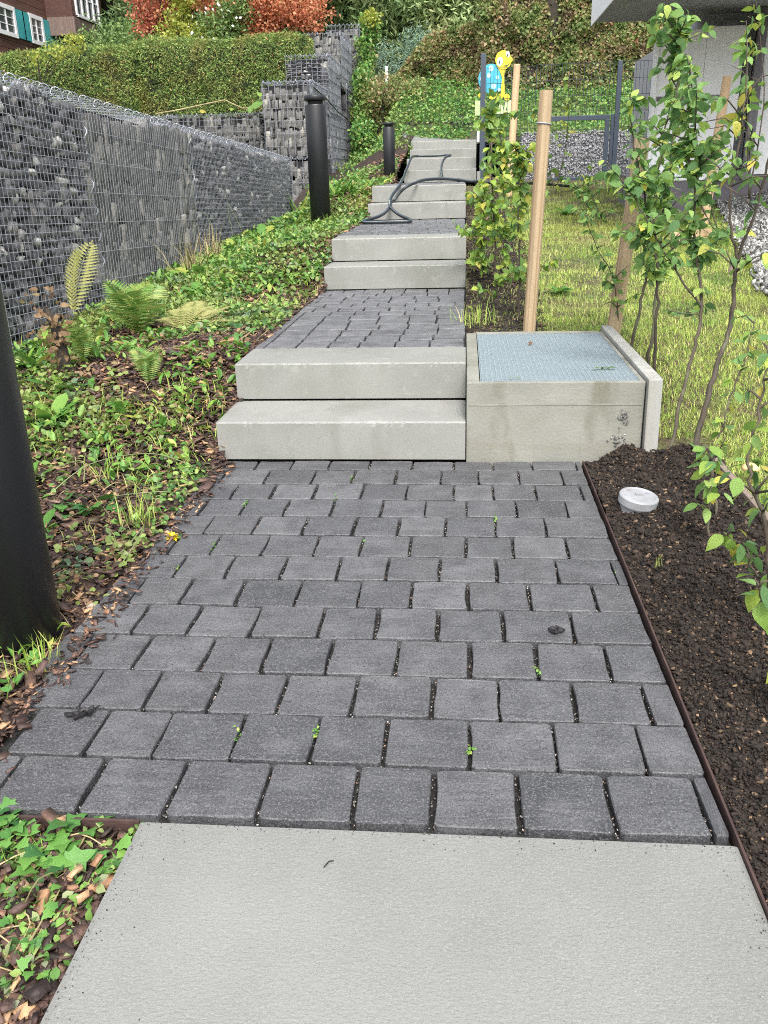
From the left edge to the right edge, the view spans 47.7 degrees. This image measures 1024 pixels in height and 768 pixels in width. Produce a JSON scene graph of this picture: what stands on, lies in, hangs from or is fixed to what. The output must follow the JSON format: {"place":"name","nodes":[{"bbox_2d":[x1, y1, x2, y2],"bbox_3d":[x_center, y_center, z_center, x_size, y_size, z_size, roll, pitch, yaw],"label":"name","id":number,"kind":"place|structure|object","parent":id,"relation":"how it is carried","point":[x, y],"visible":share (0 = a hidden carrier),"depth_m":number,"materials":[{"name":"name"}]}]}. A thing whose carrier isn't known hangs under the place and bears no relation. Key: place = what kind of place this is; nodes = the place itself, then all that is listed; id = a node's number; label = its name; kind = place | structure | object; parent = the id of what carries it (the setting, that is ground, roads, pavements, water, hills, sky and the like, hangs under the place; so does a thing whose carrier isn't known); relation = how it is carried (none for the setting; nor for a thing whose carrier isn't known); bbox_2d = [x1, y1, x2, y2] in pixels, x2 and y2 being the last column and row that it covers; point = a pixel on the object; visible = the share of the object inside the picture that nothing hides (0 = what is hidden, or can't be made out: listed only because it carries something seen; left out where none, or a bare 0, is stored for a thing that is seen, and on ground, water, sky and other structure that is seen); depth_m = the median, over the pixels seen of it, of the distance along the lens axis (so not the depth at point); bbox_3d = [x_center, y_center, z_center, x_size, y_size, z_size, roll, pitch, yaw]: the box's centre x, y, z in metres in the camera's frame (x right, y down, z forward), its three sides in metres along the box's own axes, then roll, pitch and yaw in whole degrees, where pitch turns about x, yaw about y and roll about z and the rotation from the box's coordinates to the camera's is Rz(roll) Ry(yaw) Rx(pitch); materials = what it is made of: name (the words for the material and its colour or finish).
{"place":"outdoors","nodes":[
{"label":"outdoors","id":0,"kind":"place"},
{"bbox_2d":[0,135,413,1023],"bbox_3d":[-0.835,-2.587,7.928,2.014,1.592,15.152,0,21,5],"label":"bark mulch","id":1,"kind":"object","parent":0,"point":[36,999],"visible":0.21,"depth_m":3.06,"materials":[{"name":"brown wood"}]},
{"bbox_2d":[0,803,48,858],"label":"ivy","id":2,"kind":"object","parent":1,"relation":"on","point":[6,834],"visible":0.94,"depth_m":1.63,"materials":[{"name":"green plant"}]},
{"bbox_2d":[0,283,62,663],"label":"bollard light","id":3,"kind":"object","parent":1,"relation":"on","point":[28,598],"visible":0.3,"depth_m":2.17,"materials":[{"name":"black metal"}]},
{"bbox_2d":[0,883,93,999],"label":"ivy","id":4,"kind":"object","parent":1,"relation":"on","point":[22,962],"visible":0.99,"depth_m":1.40,"materials":[{"name":"green plant"}]},
{"bbox_2d":[17,286,85,373],"bbox_3d":[-1.665,-0.841,4.343,0.313,0.565,0.220,-14,24,-29],"label":"withered plant","id":5,"kind":"object","parent":1,"relation":"on","point":[58,339],"visible":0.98,"depth_m":4.33,"materials":[{"name":"brown plant"}]},
{"bbox_2d":[0,70,106,356],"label":"gabion basket","id":6,"kind":"object","parent":1,"relation":"on","point":[46,218],"visible":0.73,"depth_m":5.39,"materials":[{"name":"stone"}]},
{"bbox_2d":[0,796,131,878],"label":"ivy","id":7,"kind":"object","parent":1,"relation":"on","point":[70,855],"visible":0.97,"depth_m":1.57,"materials":[{"name":"green plant"}]},
{"bbox_2d":[65,240,97,312],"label":"fern","id":8,"kind":"object","parent":1,"relation":"on","point":[74,271],"visible":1,"depth_m":4.25,"materials":[{"name":"green plant"}]},
{"bbox_2d":[43,492,127,518],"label":"ivy","id":9,"kind":"object","parent":1,"relation":"on","point":[61,507],"visible":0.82,"depth_m":3.16,"materials":[{"name":"green plant"}]},
{"bbox_2d":[48,95,199,304],"bbox_3d":[-2.166,-2.487,7.334,0.526,1.687,2.545,0,21,5],"label":"gabion basket","id":10,"kind":"object","parent":1,"relation":"on","point":[143,188],"visible":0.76,"depth_m":6.92,"materials":[{"name":"stone"}]},
{"bbox_2d":[95,279,169,333],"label":"fern","id":11,"kind":"object","parent":1,"relation":"on","point":[135,302],"visible":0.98,"depth_m":5.10,"materials":[{"name":"green plant"}]},
{"bbox_2d":[129,344,162,381],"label":"fern","id":12,"kind":"object","parent":1,"relation":"on","point":[148,360],"visible":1,"depth_m":4.12,"materials":[{"name":"green plant"}]},
{"bbox_2d":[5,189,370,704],"bbox_3d":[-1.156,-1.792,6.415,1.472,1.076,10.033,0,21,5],"label":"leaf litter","id":13,"kind":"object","parent":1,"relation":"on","point":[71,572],"visible":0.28,"depth_m":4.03,"materials":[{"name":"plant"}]},
{"bbox_2d":[154,300,233,330],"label":"fern","id":14,"kind":"object","parent":1,"relation":"on","point":[194,312],"visible":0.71,"depth_m":5.17,"materials":[{"name":"plant"}]},
{"bbox_2d":[0,176,392,689],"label":"weed mass","id":15,"kind":"object","parent":1,"relation":"on","point":[95,350],"visible":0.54,"depth_m":4.49,"materials":[{"name":"green plant"}]},
{"bbox_2d":[65,310,103,356],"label":"fern","id":16,"kind":"object","parent":15,"relation":"on","point":[81,338],"visible":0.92,"depth_m":4.42,"materials":[{"name":"green plant"}]},
{"bbox_2d":[0,157,400,1010],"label":"groundcover","id":17,"kind":"object","parent":1,"relation":"on","point":[234,319],"visible":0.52,"depth_m":4.35,"materials":[{"name":"green plant"}]},
{"bbox_2d":[20,173,393,552],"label":"wild grass","id":18,"kind":"structure","parent":1,"relation":"on","point":[107,468],"depth_m":3.94,"materials":[{"name":"green plant"}]},
{"bbox_2d":[183,127,258,252],"bbox_3d":[-1.946,-3.407,9.727,0.520,1.526,2.779,0,21,5],"label":"gabion basket","id":19,"kind":"object","parent":1,"relation":"on","point":[223,176],"visible":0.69,"depth_m":9.40,"materials":[{"name":"stone"}]},
{"bbox_2d":[247,147,293,230],"bbox_3d":[-1.724,-4.339,12.104,0.520,1.317,2.534,0,21,5],"label":"gabion basket","id":20,"kind":"object","parent":1,"relation":"on","point":[273,182],"visible":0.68,"depth_m":11.78,"materials":[{"name":"stone"}]},
{"bbox_2d":[304,95,330,221],"bbox_3d":[-0.694,-3.575,9.229,0.222,1.545,0.222,0,21,5],"label":"bollard light","id":21,"kind":"object","parent":1,"relation":"on","point":[317,146],"visible":0.91,"depth_m":9.08,"materials":[{"name":"black metal"}]},
{"bbox_2d":[300,137,413,198],"bbox_3d":[-0.156,-5.727,14.448,1.040,1.082,6.478,3,22,12],"label":"ivy","id":22,"kind":"object","parent":1,"relation":"on","point":[354,172],"visible":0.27,"depth_m":13.20,"materials":[{"name":"green plant"}]},
{"bbox_2d":[382,122,395,179],"bbox_3d":[0.080,-5.063,12.671,0.178,1.140,0.178,0,21,5],"label":"bollard light","id":23,"kind":"object","parent":1,"relation":"on","point":[389,146],"visible":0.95,"depth_m":12.53,"materials":[{"name":"black metal"}]},
{"bbox_2d":[255,289,465,348],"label":"paving","id":24,"kind":"structure","parent":0,"point":[380,318],"depth_m":5.00,"materials":[{"name":"grey concrete"}]},
{"bbox_2d":[324,260,465,289],"bbox_3d":[0.093,-1.790,6.533,1.037,0.163,0.376,0,21,5],"label":"concrete step","id":25,"kind":"object","parent":24,"relation":"on","point":[400,274],"visible":1,"depth_m":6.37,"materials":[{"name":"grey concrete"}]},
{"bbox_2d":[332,233,465,260],"bbox_3d":[0.127,-2.084,6.821,1.029,0.163,0.377,0,21,5],"label":"concrete step","id":26,"kind":"object","parent":25,"relation":"on","point":[400,247],"visible":1,"depth_m":6.65,"materials":[{"name":"grey concrete"}]},
{"bbox_2d":[0,461,730,845],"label":"paving","id":27,"kind":"structure","parent":0,"point":[156,699],"depth_m":2.08,"materials":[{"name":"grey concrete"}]},
{"bbox_2d":[0,814,139,834],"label":"steel edging","id":28,"kind":"object","parent":27,"relation":"attached to","point":[125,824],"visible":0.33,"depth_m":1.64,"materials":[{"name":"black metal"}]},
{"bbox_2d":[216,400,464,458],"bbox_3d":[-0.169,-0.366,3.813,1.047,0.163,0.376,0,21,5],"label":"concrete step","id":29,"kind":"object","parent":27,"relation":"on","point":[388,429],"visible":1,"depth_m":3.66,"materials":[{"name":"grey concrete"}]},
{"bbox_2d":[235,347,465,398],"bbox_3d":[-0.140,-0.661,4.102,1.046,0.163,0.376,0,21,5],"label":"concrete step","id":30,"kind":"object","parent":29,"relation":"on","point":[345,373],"visible":1,"depth_m":3.94,"materials":[{"name":"grey concrete"}]},
{"bbox_2d":[582,461,767,920],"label":"steel edging","id":31,"kind":"object","parent":27,"relation":"on","point":[733,838],"visible":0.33,"depth_m":1.94,"materials":[{"name":"black metal"}]},
{"bbox_2d":[155,85,631,166],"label":"hillside","id":32,"kind":"structure","parent":0,"point":[473,137],"depth_m":17.82,"materials":[{"name":"green plant"}]},
{"bbox_2d":[26,30,86,90],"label":"shrub","id":33,"kind":"object","parent":32,"relation":"on","point":[69,41],"visible":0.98,"depth_m":16.03,"materials":[{"name":"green plant"}]},
{"bbox_2d":[0,0,124,59],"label":"chalet","id":34,"kind":"object","parent":32,"relation":"on","point":[24,24],"visible":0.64,"depth_m":30.80,"materials":[{"name":"brown paint"}]},
{"bbox_2d":[0,42,146,118],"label":"thuja hedge","id":35,"kind":"object","parent":32,"relation":"on","point":[105,73],"visible":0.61,"depth_m":16.82,"materials":[{"name":"green plant"}]},
{"bbox_2d":[36,22,134,52],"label":"shrub","id":36,"kind":"object","parent":32,"relation":"on","point":[123,40],"visible":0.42,"depth_m":18.85,"materials":[{"name":"green plant"}]},
{"bbox_2d":[78,0,213,47],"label":"conifer tree","id":37,"kind":"object","parent":32,"relation":"on","point":[123,6],"visible":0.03,"depth_m":27.49,"materials":[{"name":"green plant"}]},
{"bbox_2d":[124,0,211,39],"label":"maple tree","id":38,"kind":"object","parent":32,"relation":"on","point":[150,20],"visible":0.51,"depth_m":22.62,"materials":[{"name":"red plant"}]},
{"bbox_2d":[152,0,218,46],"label":"shrub","id":39,"kind":"object","parent":32,"relation":"on","point":[184,7],"visible":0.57,"depth_m":21.00,"materials":[{"name":"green plant"}]},
{"bbox_2d":[166,111,265,152],"bbox_3d":[-3.032,-6.798,16.416,1.849,1.332,0.936,0,21,5],"label":"gabion basket","id":40,"kind":"object","parent":32,"relation":"on","point":[247,129],"visible":0.29,"depth_m":15.88,"materials":[{"name":"stone"}]},
{"bbox_2d":[130,29,316,119],"bbox_3d":[-3.085,-8.493,17.088,3.542,1.658,1.204,0,21,5],"label":"thuja hedge","id":41,"kind":"object","parent":32,"relation":"on","point":[176,73],"visible":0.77,"depth_m":16.69,"materials":[{"name":"green plant"}]},
{"bbox_2d":[188,0,260,47],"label":"shrub","id":42,"kind":"object","parent":32,"relation":"on","point":[225,18],"visible":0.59,"depth_m":20.54,"materials":[{"name":"green plant"}]},
{"bbox_2d":[181,0,340,38],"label":"maple tree","id":43,"kind":"object","parent":32,"relation":"on","point":[268,20],"visible":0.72,"depth_m":20.98,"materials":[{"name":"red plant"}]},
{"bbox_2d":[289,156,329,201],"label":"gabion basket","id":44,"kind":"object","parent":32,"relation":"on","point":[299,169],"visible":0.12,"depth_m":15.03,"materials":[{"name":"stone"}]},
{"bbox_2d":[262,79,329,161],"bbox_3d":[-1.543,-7.014,15.719,0.881,1.294,2.056,0,21,5],"label":"gabion basket","id":45,"kind":"object","parent":44,"relation":"on","point":[284,114],"visible":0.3,"depth_m":14.82,"materials":[{"name":"stone"}]},
{"bbox_2d":[303,111,347,173],"bbox_3d":[-1.282,-7.557,17.962,0.804,1.202,2.617,0,21,5],"label":"gabion basket","id":46,"kind":"object","parent":32,"relation":"on","point":[337,134],"visible":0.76,"depth_m":17.60,"materials":[{"name":"stone"}]},
{"bbox_2d":[285,53,341,119],"bbox_3d":[-1.379,-8.425,17.309,0.880,1.078,1.855,0,21,5],"label":"gabion basket","id":47,"kind":"object","parent":46,"relation":"on","point":[324,72],"visible":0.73,"depth_m":16.47,"materials":[{"name":"stone"}]},
{"bbox_2d":[340,89,353,158],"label":"gabion basket","id":48,"kind":"object","parent":32,"relation":"on","point":[344,100],"visible":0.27,"depth_m":19.11,"materials":[{"name":"stone"}]},
{"bbox_2d":[303,31,352,95],"bbox_3d":[-1.188,-9.694,18.888,0.844,1.089,1.938,0,21,5],"label":"gabion basket","id":49,"kind":"object","parent":48,"relation":"on","point":[336,48],"visible":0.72,"depth_m":18.01,"materials":[{"name":"stone"}]},
{"bbox_2d":[283,0,445,100],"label":"conifer tree","id":50,"kind":"object","parent":32,"relation":"on","point":[348,16],"visible":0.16,"depth_m":22.56,"materials":[{"name":"green plant"}]},
{"bbox_2d":[347,11,384,165],"bbox_3d":[-0.364,-9.154,18.979,1.002,3.656,4.205,0,21,5],"label":"ivy","id":51,"kind":"object","parent":32,"relation":"attached to","point":[362,135],"visible":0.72,"depth_m":18.91,"materials":[{"name":"green plant"}]},
{"bbox_2d":[353,69,436,137],"bbox_3d":[0.231,-8.847,18.864,1.832,1.340,1.330,0,21,5],"label":"shrub","id":52,"kind":"object","parent":32,"relation":"on","point":[380,92],"visible":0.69,"depth_m":18.66,"materials":[{"name":"green plant"}]},
{"bbox_2d":[373,20,432,81],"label":"shrub","id":53,"kind":"object","parent":32,"relation":"on","point":[392,69],"visible":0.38,"depth_m":21.74,"materials":[{"name":"green plant"}]},
{"bbox_2d":[345,0,478,79],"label":"conifer tree","id":54,"kind":"object","parent":32,"relation":"on","point":[457,12],"visible":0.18,"depth_m":22.74,"materials":[{"name":"green plant"}]},
{"bbox_2d":[374,20,477,109],"bbox_3d":[1.087,-10.119,19.792,2.692,1.962,1.528,0,21,5],"label":"beech hedge","id":55,"kind":"object","parent":32,"relation":"on","point":[446,50],"visible":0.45,"depth_m":19.24,"materials":[{"name":"green plant"}]},
{"bbox_2d":[333,60,633,172],"bbox_3d":[2.730,-8.362,17.917,7.237,2.556,4.142,0,21,5],"label":"bank groundcover","id":56,"kind":"object","parent":32,"relation":"on","point":[396,116],"visible":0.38,"depth_m":17.99,"materials":[{"name":"green plant"}]},
{"bbox_2d":[474,0,689,93],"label":"beech hedge","id":57,"kind":"object","parent":32,"relation":"on","point":[541,33],"visible":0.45,"depth_m":18.39,"materials":[{"name":"green plant"}]},
{"bbox_2d":[337,219,465,261],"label":"paving","id":58,"kind":"structure","parent":0,"point":[433,226],"depth_m":7.70,"materials":[{"name":"stone"}]},
{"bbox_2d":[368,201,465,219],"bbox_3d":[0.364,-3.269,9.400,1.037,0.163,0.376,0,21,5],"label":"concrete step","id":59,"kind":"object","parent":58,"relation":"on","point":[433,209],"visible":0.98,"depth_m":9.22,"materials":[{"name":"grey concrete"}]},
{"bbox_2d":[372,184,465,201],"bbox_3d":[0.397,-3.564,9.689,1.027,0.163,0.376,0,21,5],"label":"concrete step","id":60,"kind":"object","parent":59,"relation":"on","point":[433,192],"visible":0.91,"depth_m":9.51,"materials":[{"name":"grey concrete"}]},
{"bbox_2d":[362,154,574,223],"bbox_3d":[1.196,-4.063,10.629,2.440,0.723,5.066,0,21,5],"label":"hose","id":61,"kind":"object","parent":58,"relation":"on","point":[388,208],"visible":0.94,"depth_m":9.42,"materials":[{"name":"grey rubber"}]},
{"bbox_2d":[41,822,767,1023],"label":"concrete slab","id":62,"kind":"structure","parent":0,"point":[245,925],"depth_m":1.37,"materials":[{"name":"grey concrete"}]},
{"bbox_2d":[222,141,605,513],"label":"ground","id":63,"kind":"structure","parent":0,"point":[401,170],"depth_m":7.19,"materials":[{"name":"soil"}]},
{"bbox_2d":[374,182,465,202],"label":"paving","id":64,"kind":"structure","parent":0,"point":[426,184],"depth_m":10.12,"materials":[{"name":"grey concrete"}]},
{"bbox_2d":[404,169,475,182],"bbox_3d":[0.842,-4.961,12.800,1.015,0.163,1.101,0,21,5],"label":"concrete step","id":65,"kind":"object","parent":64,"relation":"on","point":[415,175],"visible":0.91,"depth_m":12.28,"materials":[{"name":"grey concrete"}]},
{"bbox_2d":[407,157,475,169],"bbox_3d":[0.949,-5.626,14.042,1.055,0.163,1.701,0,21,5],"label":"concrete step","id":66,"kind":"object","parent":65,"relation":"on","point":[448,163],"visible":0.9,"depth_m":13.25,"materials":[{"name":"grey concrete"}]},
{"bbox_2d":[466,176,767,511],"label":"lawn","id":67,"kind":"structure","parent":0,"point":[664,442],"depth_m":5.00,"materials":[{"name":"plant"}]},
{"bbox_2d":[452,88,526,305],"bbox_3d":[0.675,-1.954,5.607,0.413,1.328,1.366,-1,21,1],"label":"sapling","id":68,"kind":"object","parent":67,"relation":"on","point":[483,199],"visible":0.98,"depth_m":5.18,"materials":[{"name":"green plant"}]},
{"bbox_2d":[475,50,512,180],"bbox_3d":[1.656,-5.890,12.972,0.586,1.783,0.065,2,21,9],"label":"turtle sign","id":69,"kind":"object","parent":67,"relation":"on","point":[503,58],"visible":0.61,"depth_m":12.78,"materials":[{"name":"paint"}]},
{"bbox_2d":[464,192,547,333],"bbox_3d":[1.060,-2.521,7.922,0.646,0.655,7.317,0,21,5],"label":"shrub","id":70,"kind":"object","parent":67,"relation":"on","point":[507,319],"visible":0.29,"depth_m":5.88,"materials":[{"name":"green plant"}]},
{"bbox_2d":[485,120,544,282],"bbox_3d":[0.840,-2.027,5.716,0.397,1.025,0.337,10,24,27],"label":"sapling","id":71,"kind":"object","parent":67,"relation":"on","point":[503,150],"visible":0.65,"depth_m":5.72,"materials":[{"name":"green plant"}]},
{"bbox_2d":[495,138,563,317],"bbox_3d":[0.816,-1.579,4.964,0.371,1.036,0.326,-10,23,-21],"label":"sapling","id":72,"kind":"object","parent":67,"relation":"on","point":[520,210],"visible":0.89,"depth_m":4.83,"materials":[{"name":"green plant"}]},
{"bbox_2d":[523,90,552,331],"bbox_3d":[0.809,-1.479,4.620,0.084,1.381,0.088,-2,21,-9],"label":"wooden stake","id":73,"kind":"object","parent":67,"relation":"on","point":[543,123],"visible":0.94,"depth_m":4.54,"materials":[{"name":"brown wood"}]},
{"bbox_2d":[466,325,662,466],"bbox_3d":[0.778,-0.542,4.129,0.771,0.468,1.327,0,21,5],"label":"light well","id":74,"kind":"object","parent":67,"relation":"on","point":[559,399],"visible":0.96,"depth_m":3.57,"materials":[{"name":"concrete"}]},
{"bbox_2d":[535,62,614,116],"bbox_3d":[2.655,-5.871,12.062,1.072,0.653,0.018,0,21,5],"label":"fence","id":75,"kind":"object","parent":67,"relation":"on","point":[579,95],"visible":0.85,"depth_m":12.04,"materials":[{"name":"metal"}]},
{"bbox_2d":[521,129,629,180],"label":"stone wall","id":76,"kind":"structure","parent":67,"relation":"on","point":[574,149],"depth_m":14.57,"materials":[{"name":"grey stone"}]},
{"bbox_2d":[516,89,630,135],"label":"wall top groundcover","id":77,"kind":"object","parent":76,"relation":"on","point":[555,124],"depth_m":15.06,"materials":[{"name":"green plant"}]},
{"bbox_2d":[560,165,624,223],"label":"sapling","id":78,"kind":"object","parent":67,"relation":"on","point":[599,214],"visible":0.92,"depth_m":8.32,"materials":[{"name":"green plant"}]},
{"bbox_2d":[578,211,647,320],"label":"sapling","id":79,"kind":"object","parent":67,"relation":"on","point":[607,284],"visible":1,"depth_m":4.42,"materials":[{"name":"green plant"}]},
{"bbox_2d":[611,60,622,169],"bbox_3d":[3.176,-5.288,11.864,0.060,1.580,0.060,0,21,5],"label":"fence post","id":80,"kind":"object","parent":67,"relation":"on","point":[617,108],"visible":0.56,"depth_m":11.77,"materials":[{"name":"metal"}]},
{"bbox_2d":[547,114,614,180],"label":"garden gate","id":81,"kind":"structure","parent":80,"relation":"attached to","point":[607,136],"depth_m":11.93,"materials":[{"name":"metal"}]},
{"bbox_2d":[607,138,649,333],"bbox_3d":[1.246,-1.302,4.504,0.075,1.173,0.084,5,22,4],"label":"wooden stake","id":82,"kind":"object","parent":67,"relation":"on","point":[624,258],"visible":0.42,"depth_m":4.47,"materials":[{"name":"brown wood"}]},
{"bbox_2d":[589,74,701,347],"bbox_3d":[1.200,-1.241,3.841,0.465,1.339,1.326,6,22,19],"label":"sapling","id":83,"kind":"object","parent":67,"relation":"on","point":[647,231],"visible":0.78,"depth_m":3.36,"materials":[{"name":"green plant"}]},
{"bbox_2d":[620,89,675,370],"bbox_3d":[1.177,-1.229,3.969,0.283,1.274,0.278,0,21,5],"label":"sapling","id":84,"kind":"object","parent":67,"relation":"on","point":[653,271],"visible":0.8,"depth_m":3.82,"materials":[{"name":"green plant"}]},
{"bbox_2d":[618,178,704,213],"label":"wall","id":85,"kind":"structure","parent":67,"relation":"on","point":[682,184],"depth_m":8.94,"materials":[{"name":"grey paint"}]},
{"bbox_2d":[647,25,745,178],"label":"building wall","id":86,"kind":"structure","parent":85,"relation":"on","point":[712,57],"depth_m":9.01,"materials":[{"name":"paint"}]},
{"bbox_2d":[611,3,716,364],"bbox_3d":[1.273,-1.417,3.996,0.322,1.587,0.379,18,28,41],"label":"sapling","id":87,"kind":"object","parent":67,"relation":"on","point":[677,38],"visible":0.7,"depth_m":3.79,"materials":[{"name":"green plant"}]},
{"bbox_2d":[584,443,767,904],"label":"soil bed","id":88,"kind":"object","parent":67,"relation":"on","point":[763,738],"visible":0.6,"depth_m":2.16,"materials":[{"name":"brown soil"}]},
{"bbox_2d":[618,487,658,513],"bbox_3d":[0.872,0.012,3.023,0.135,0.170,0.135,7,27,2],"label":"drain pipe","id":89,"kind":"object","parent":88,"relation":"on","point":[636,499],"visible":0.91,"depth_m":2.97,"materials":[{"name":"grey plastic"}]},
{"bbox_2d":[646,53,756,447],"bbox_3d":[1.253,-1.011,3.495,0.355,1.555,0.580,-3,21,-2],"label":"sapling","id":90,"kind":"object","parent":88,"relation":"on","point":[694,170],"visible":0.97,"depth_m":3.43,"materials":[{"name":"green plant"}]},
{"bbox_2d":[683,442,733,534],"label":"leaves","id":91,"kind":"object","parent":88,"relation":"on","point":[706,467],"visible":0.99,"depth_m":2.67,"materials":[{"name":"green plant"}]},
{"bbox_2d":[692,38,767,454],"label":"sapling","id":92,"kind":"object","parent":88,"relation":"on","point":[729,119],"visible":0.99,"depth_m":3.17,"materials":[{"name":"green plant"}]},
{"bbox_2d":[702,310,763,514],"bbox_3d":[1.165,-0.312,2.918,0.134,0.675,0.380,12,25,31],"label":"sapling","id":93,"kind":"object","parent":88,"relation":"on","point":[738,396],"visible":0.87,"depth_m":2.91,"materials":[{"name":"green plant"}]},
{"bbox_2d":[705,523,766,587],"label":"leaves","id":94,"kind":"object","parent":88,"relation":"on","point":[739,552],"visible":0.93,"depth_m":2.21,"materials":[{"name":"green plant"}]},
{"bbox_2d":[718,334,767,588],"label":"sapling","id":95,"kind":"object","parent":88,"relation":"on","point":[737,484],"visible":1,"depth_m":2.04,"materials":[{"name":"green plant"}]},
{"bbox_2d":[738,578,767,683],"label":"leaves","id":96,"kind":"object","parent":88,"relation":"on","point":[753,598],"visible":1,"depth_m":1.82,"materials":[{"name":"green plant"}]},
{"bbox_2d":[591,0,767,203],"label":"building","id":97,"kind":"structure","parent":67,"relation":"on","point":[720,12],"depth_m":9.18,"materials":[{"name":"white paint"}]},
{"bbox_2d":[685,144,738,246],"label":"sapling","id":98,"kind":"object","parent":67,"relation":"on","point":[717,195],"visible":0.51,"depth_m":6.93,"materials":[{"name":"green plant"}]},
{"bbox_2d":[726,193,767,287],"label":"pebble bank","id":99,"kind":"structure","parent":67,"relation":"on","point":[755,230],"depth_m":7.53,"materials":[{"name":"grey gravel"}]},
{"bbox_2d":[715,189,767,294],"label":"pebbles","id":100,"kind":"object","parent":99,"relation":"on","point":[760,270],"visible":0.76,"depth_m":7.52,"materials":[{"name":"grey gravel"}]},
{"bbox_2d":[731,0,767,198],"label":"sapling","id":101,"kind":"object","parent":67,"relation":"on","point":[749,144],"visible":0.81,"depth_m":5.95,"materials":[{"name":"green plant"}]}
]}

